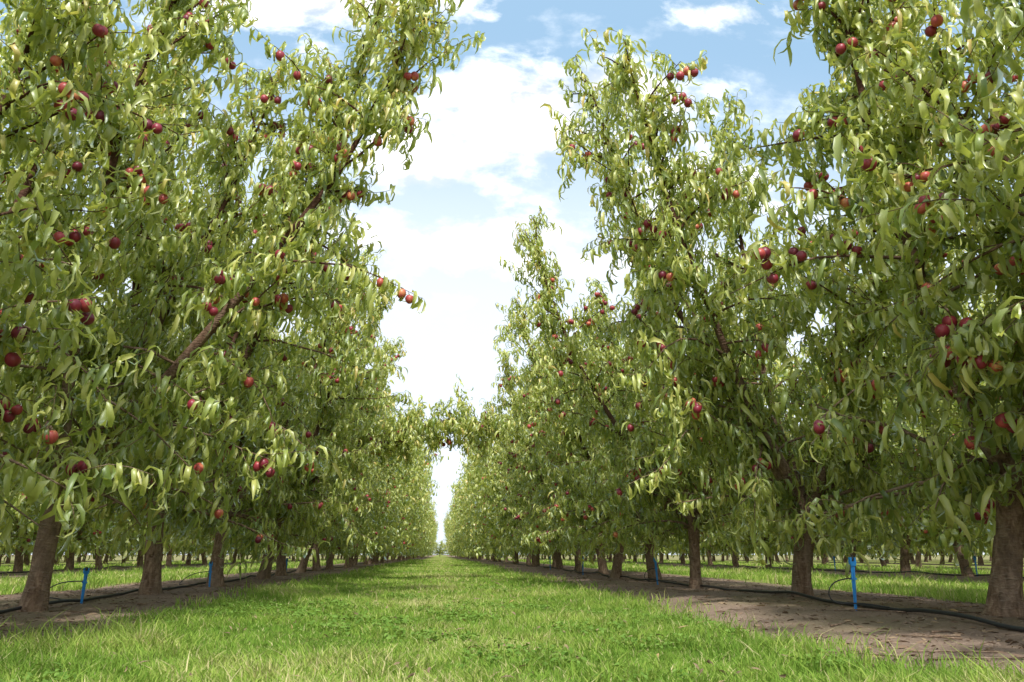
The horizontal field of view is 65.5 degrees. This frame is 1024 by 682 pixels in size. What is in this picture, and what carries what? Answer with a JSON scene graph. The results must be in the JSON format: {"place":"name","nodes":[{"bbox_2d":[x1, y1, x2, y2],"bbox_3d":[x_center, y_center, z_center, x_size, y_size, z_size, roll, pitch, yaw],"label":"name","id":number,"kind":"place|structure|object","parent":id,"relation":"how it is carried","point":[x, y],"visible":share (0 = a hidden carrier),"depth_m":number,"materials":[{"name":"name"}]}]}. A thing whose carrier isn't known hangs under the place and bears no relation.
{"place":"outdoors","nodes":[
{"label":"outdoors","id":0,"kind":"place"},
{"bbox_2d":[0,558,1023,681],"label":"lane grass","id":1,"kind":"structure","parent":0,"point":[160,644],"depth_m":3.50,"materials":[{"name":"green plant"}]},
{"bbox_2d":[0,555,1023,681],"bbox_3d":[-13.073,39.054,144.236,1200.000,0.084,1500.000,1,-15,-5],"label":"ground","id":2,"kind":"structure","parent":0,"point":[846,628],"depth_m":6.12,"materials":[{"name":"brown soil"}]},
{"bbox_2d":[0,302,90,562],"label":"peach tree","id":3,"kind":"object","parent":2,"relation":"on","point":[25,539],"visible":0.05,"depth_m":15.54,"materials":[{"name":"green plant"}]},
{"bbox_2d":[49,567,89,603],"bbox_3d":[-3.591,1.965,6.376,0.350,0.305,0.094,2,-15,-7],"label":"irrigation stake","id":4,"kind":"object","parent":2,"relation":"on","point":[86,570],"visible":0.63,"depth_m":6.42,"materials":[{"name":"blue plastic"}]},
{"bbox_2d":[0,0,220,545],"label":"peach tree","id":5,"kind":"object","parent":2,"relation":"on","point":[56,101],"visible":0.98,"depth_m":4.26,"materials":[{"name":"green plant"}]},
{"bbox_2d":[0,561,248,573],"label":"irrigation hose","id":6,"kind":"object","parent":2,"relation":"on","point":[103,568],"visible":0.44,"depth_m":21.16,"materials":[{"name":"black plastic"}]},
{"bbox_2d":[0,563,362,613],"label":"irrigation hose","id":7,"kind":"object","parent":2,"relation":"on","point":[69,600],"visible":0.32,"depth_m":7.15,"materials":[{"name":"black plastic"}]},
{"bbox_2d":[179,561,212,586],"bbox_3d":[-3.824,2.835,9.641,0.367,0.327,0.108,6,-18,-27],"label":"irrigation stake","id":8,"kind":"object","parent":2,"relation":"on","point":[210,566],"visible":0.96,"depth_m":9.71,"materials":[{"name":"blue plastic"}]},
{"bbox_2d":[4,0,397,594],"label":"peach tree","id":9,"kind":"object","parent":2,"relation":"on","point":[151,581],"visible":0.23,"depth_m":8.05,"materials":[{"name":"green plant"}]},
{"bbox_2d":[93,115,384,586],"bbox_3d":[-3.359,0.141,10.880,3.843,6.383,3.776,-5,-19,40],"label":"peach tree","id":10,"kind":"object","parent":2,"relation":"on","point":[259,509],"visible":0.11,"depth_m":10.81,"materials":[{"name":"green plant"}]},
{"bbox_2d":[0,0,485,611],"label":"peach tree","id":11,"kind":"object","parent":2,"relation":"on","point":[136,398],"visible":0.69,"depth_m":6.25,"materials":[{"name":"green plant"}]},
{"bbox_2d":[179,301,406,575],"bbox_3d":[-3.569,1.740,14.721,3.408,5.206,4.031,-7,-19,33],"label":"peach tree","id":12,"kind":"object","parent":2,"relation":"on","point":[281,569],"visible":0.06,"depth_m":14.41,"materials":[{"name":"green plant"}]},
{"bbox_2d":[255,308,396,572],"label":"peach tree","id":13,"kind":"object","parent":2,"relation":"on","point":[302,566],"visible":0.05,"depth_m":16.35,"materials":[{"name":"green plant"}]},
{"bbox_2d":[258,330,396,570],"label":"peach tree","id":14,"kind":"object","parent":2,"relation":"on","point":[316,566],"visible":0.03,"depth_m":18.66,"materials":[{"name":"green plant"}]},
{"bbox_2d":[180,198,517,578],"bbox_3d":[-3.033,1.055,13.498,5.500,5.863,4.092,7,-17,-25],"label":"peach tree","id":15,"kind":"object","parent":2,"relation":"on","point":[394,438],"visible":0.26,"depth_m":12.62,"materials":[{"name":"green plant"}]},
{"bbox_2d":[295,395,432,566],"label":"peach tree","id":16,"kind":"object","parent":2,"relation":"on","point":[406,501],"visible":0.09,"depth_m":25.05,"materials":[{"name":"green plant"}]},
{"bbox_2d":[319,405,426,569],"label":"peach tree","id":17,"kind":"object","parent":2,"relation":"on","point":[329,564],"visible":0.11,"depth_m":21.55,"materials":[{"name":"green plant"}]},
{"bbox_2d":[335,365,421,567],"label":"peach tree","id":18,"kind":"object","parent":2,"relation":"on","point":[400,489],"visible":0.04,"depth_m":23.67,"materials":[{"name":"green plant"}]},
{"bbox_2d":[353,455,413,565],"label":"peach tree","id":19,"kind":"object","parent":2,"relation":"on","point":[355,560],"visible":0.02,"depth_m":28.03,"materials":[{"name":"green plant"}]},
{"bbox_2d":[0,583,858,681],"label":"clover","id":20,"kind":"object","parent":2,"relation":"on","point":[493,656],"visible":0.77,"depth_m":4.30,"materials":[{"name":"green plant"}]},
{"bbox_2d":[449,373,567,566],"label":"peach tree","id":21,"kind":"object","parent":2,"relation":"on","point":[485,475],"visible":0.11,"depth_m":25.09,"materials":[{"name":"green plant"}]},
{"bbox_2d":[0,309,1023,572],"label":"distant peach orchard","id":22,"kind":"object","parent":2,"relation":"on","point":[466,525],"visible":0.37,"depth_m":31.15,"materials":[{"name":"green plant"}]},
{"bbox_2d":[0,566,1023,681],"bbox_3d":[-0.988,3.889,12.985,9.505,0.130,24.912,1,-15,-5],"label":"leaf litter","id":23,"kind":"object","parent":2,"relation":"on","point":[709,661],"visible":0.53,"depth_m":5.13,"materials":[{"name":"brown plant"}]},
{"bbox_2d":[0,572,1023,676],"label":"fallen twigs","id":24,"kind":"object","parent":2,"relation":"on","point":[944,636],"visible":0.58,"depth_m":4.56,"materials":[{"name":"brown wood"}]},
{"bbox_2d":[1,566,1023,671],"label":"soil clods","id":25,"kind":"object","parent":2,"relation":"on","point":[998,643],"visible":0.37,"depth_m":5.30,"materials":[{"name":"brown soil"}]},
{"bbox_2d":[480,446,560,565],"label":"peach tree","id":26,"kind":"object","parent":2,"relation":"on","point":[528,561],"visible":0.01,"depth_m":28.93,"materials":[{"name":"green plant"}]},
{"bbox_2d":[475,440,572,565],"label":"peach tree","id":27,"kind":"object","parent":2,"relation":"on","point":[490,504],"visible":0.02,"depth_m":26.55,"materials":[{"name":"green plant"}]},
{"bbox_2d":[489,367,572,568],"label":"peach tree","id":28,"kind":"object","parent":2,"relation":"on","point":[520,483],"visible":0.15,"depth_m":20.53,"materials":[{"name":"green plant"}]},
{"bbox_2d":[498,343,585,566],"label":"peach tree","id":29,"kind":"object","parent":2,"relation":"on","point":[536,550],"visible":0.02,"depth_m":22.63,"materials":[{"name":"green plant"}]},
{"bbox_2d":[479,342,641,571],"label":"peach tree","id":30,"kind":"object","parent":2,"relation":"on","point":[518,441],"visible":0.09,"depth_m":18.04,"materials":[{"name":"green plant"}]},
{"bbox_2d":[574,555,595,573],"bbox_3d":[1.395,4.283,15.172,0.417,0.382,0.053,-2,-15,8],"label":"irrigation stake","id":31,"kind":"object","parent":2,"relation":"on","point":[582,572],"visible":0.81,"depth_m":15.17,"materials":[{"name":"blue plastic"}]},
{"bbox_2d":[493,285,682,578],"bbox_3d":[1.582,1.440,14.271,3.976,5.574,4.396,5,-18,-27],"label":"peach tree","id":32,"kind":"object","parent":2,"relation":"on","point":[564,436],"visible":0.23,"depth_m":13.86,"materials":[{"name":"green plant"}]},
{"bbox_2d":[502,306,680,573],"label":"peach tree","id":33,"kind":"object","parent":2,"relation":"on","point":[602,563],"visible":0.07,"depth_m":16.08,"materials":[{"name":"green plant"}]},
{"bbox_2d":[499,179,792,588],"bbox_3d":[1.877,0.529,9.752,3.445,4.907,3.134,7,-17,-26],"label":"peach tree","id":34,"kind":"object","parent":2,"relation":"on","point":[545,298],"visible":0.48,"depth_m":9.66,"materials":[{"name":"green plant"}]},
{"bbox_2d":[540,232,779,581],"bbox_3d":[2.311,1.162,12.075,3.410,4.897,4.034,-6,-15,13],"label":"peach tree","id":35,"kind":"object","parent":2,"relation":"on","point":[624,366],"visible":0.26,"depth_m":11.28,"materials":[{"name":"green plant"}]},
{"bbox_2d":[644,558,676,584],"bbox_3d":[1.863,2.892,9.995,0.420,0.360,0.064,1,-15,-5],"label":"irrigation stake","id":36,"kind":"object","parent":2,"relation":"on","point":[655,568],"visible":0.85,"depth_m":9.99,"materials":[{"name":"blue plastic"}]},
{"bbox_2d":[495,561,1023,631],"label":"irrigation hose","id":37,"kind":"object","parent":2,"relation":"on","point":[983,620],"visible":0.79,"depth_m":5.54,"materials":[{"name":"black plastic"}]},
{"bbox_2d":[539,0,995,596],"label":"peach tree","id":38,"kind":"object","parent":2,"relation":"on","point":[707,412],"visible":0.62,"depth_m":7.03,"materials":[{"name":"green plant"}]},
{"bbox_2d":[627,561,1023,577],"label":"irrigation hose","id":39,"kind":"object","parent":2,"relation":"on","point":[856,570],"visible":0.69,"depth_m":16.77,"materials":[{"name":"black plastic"}]},
{"bbox_2d":[828,555,888,610],"bbox_3d":[2.344,1.649,5.394,0.396,0.382,0.052,-1,-15,3],"label":"irrigation stake","id":40,"kind":"object","parent":2,"relation":"on","point":[852,561],"visible":0.96,"depth_m":5.40,"materials":[{"name":"blue plastic"}]},
{"bbox_2d":[714,0,1023,616],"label":"peach tree","id":41,"kind":"object","parent":2,"relation":"on","point":[999,442],"visible":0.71,"depth_m":5.23,"materials":[{"name":"green plant"}]},
{"bbox_2d":[746,295,993,572],"bbox_3d":[7.812,1.678,16.805,4.682,6.345,4.782,8,-15,-29],"label":"peach tree","id":42,"kind":"object","parent":2,"relation":"on","point":[904,560],"visible":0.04,"depth_m":16.30,"materials":[{"name":"green plant"}]},
{"bbox_2d":[826,0,1023,453],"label":"peach tree","id":43,"kind":"object","parent":2,"relation":"on","point":[905,78],"visible":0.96,"depth_m":4.51,"materials":[{"name":"green plant"}]},
{"bbox_2d":[841,294,1015,576],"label":"peach tree","id":44,"kind":"object","parent":2,"relation":"on","point":[942,537],"visible":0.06,"depth_m":13.76,"materials":[{"name":"green plant"}]},
{"bbox_2d":[860,227,1018,570],"bbox_3d":[7.916,0.707,12.413,4.641,5.946,4.543,-7,-15,15],"label":"peach tree","id":45,"kind":"object","parent":2,"relation":"on","point":[987,538],"visible":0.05,"depth_m":12.50,"materials":[{"name":"green plant"}]},
{"bbox_2d":[964,556,977,576],"bbox_3d":[7.933,3.881,13.693,0.328,0.371,0.076,0,-15,0],"label":"irrigation stake","id":46,"kind":"object","parent":2,"relation":"on","point":[974,558],"visible":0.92,"depth_m":13.72,"materials":[{"name":"blue plastic"}]},
{"bbox_2d":[0,558,1023,603],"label":"side lane grass","id":47,"kind":"structure","parent":0,"point":[781,577],"depth_m":13.40,"materials":[{"name":"green plant"}]},
{"bbox_2d":[0,0,1023,554],"label":"sky","id":48,"kind":"structure","parent":0,"point":[491,160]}
]}

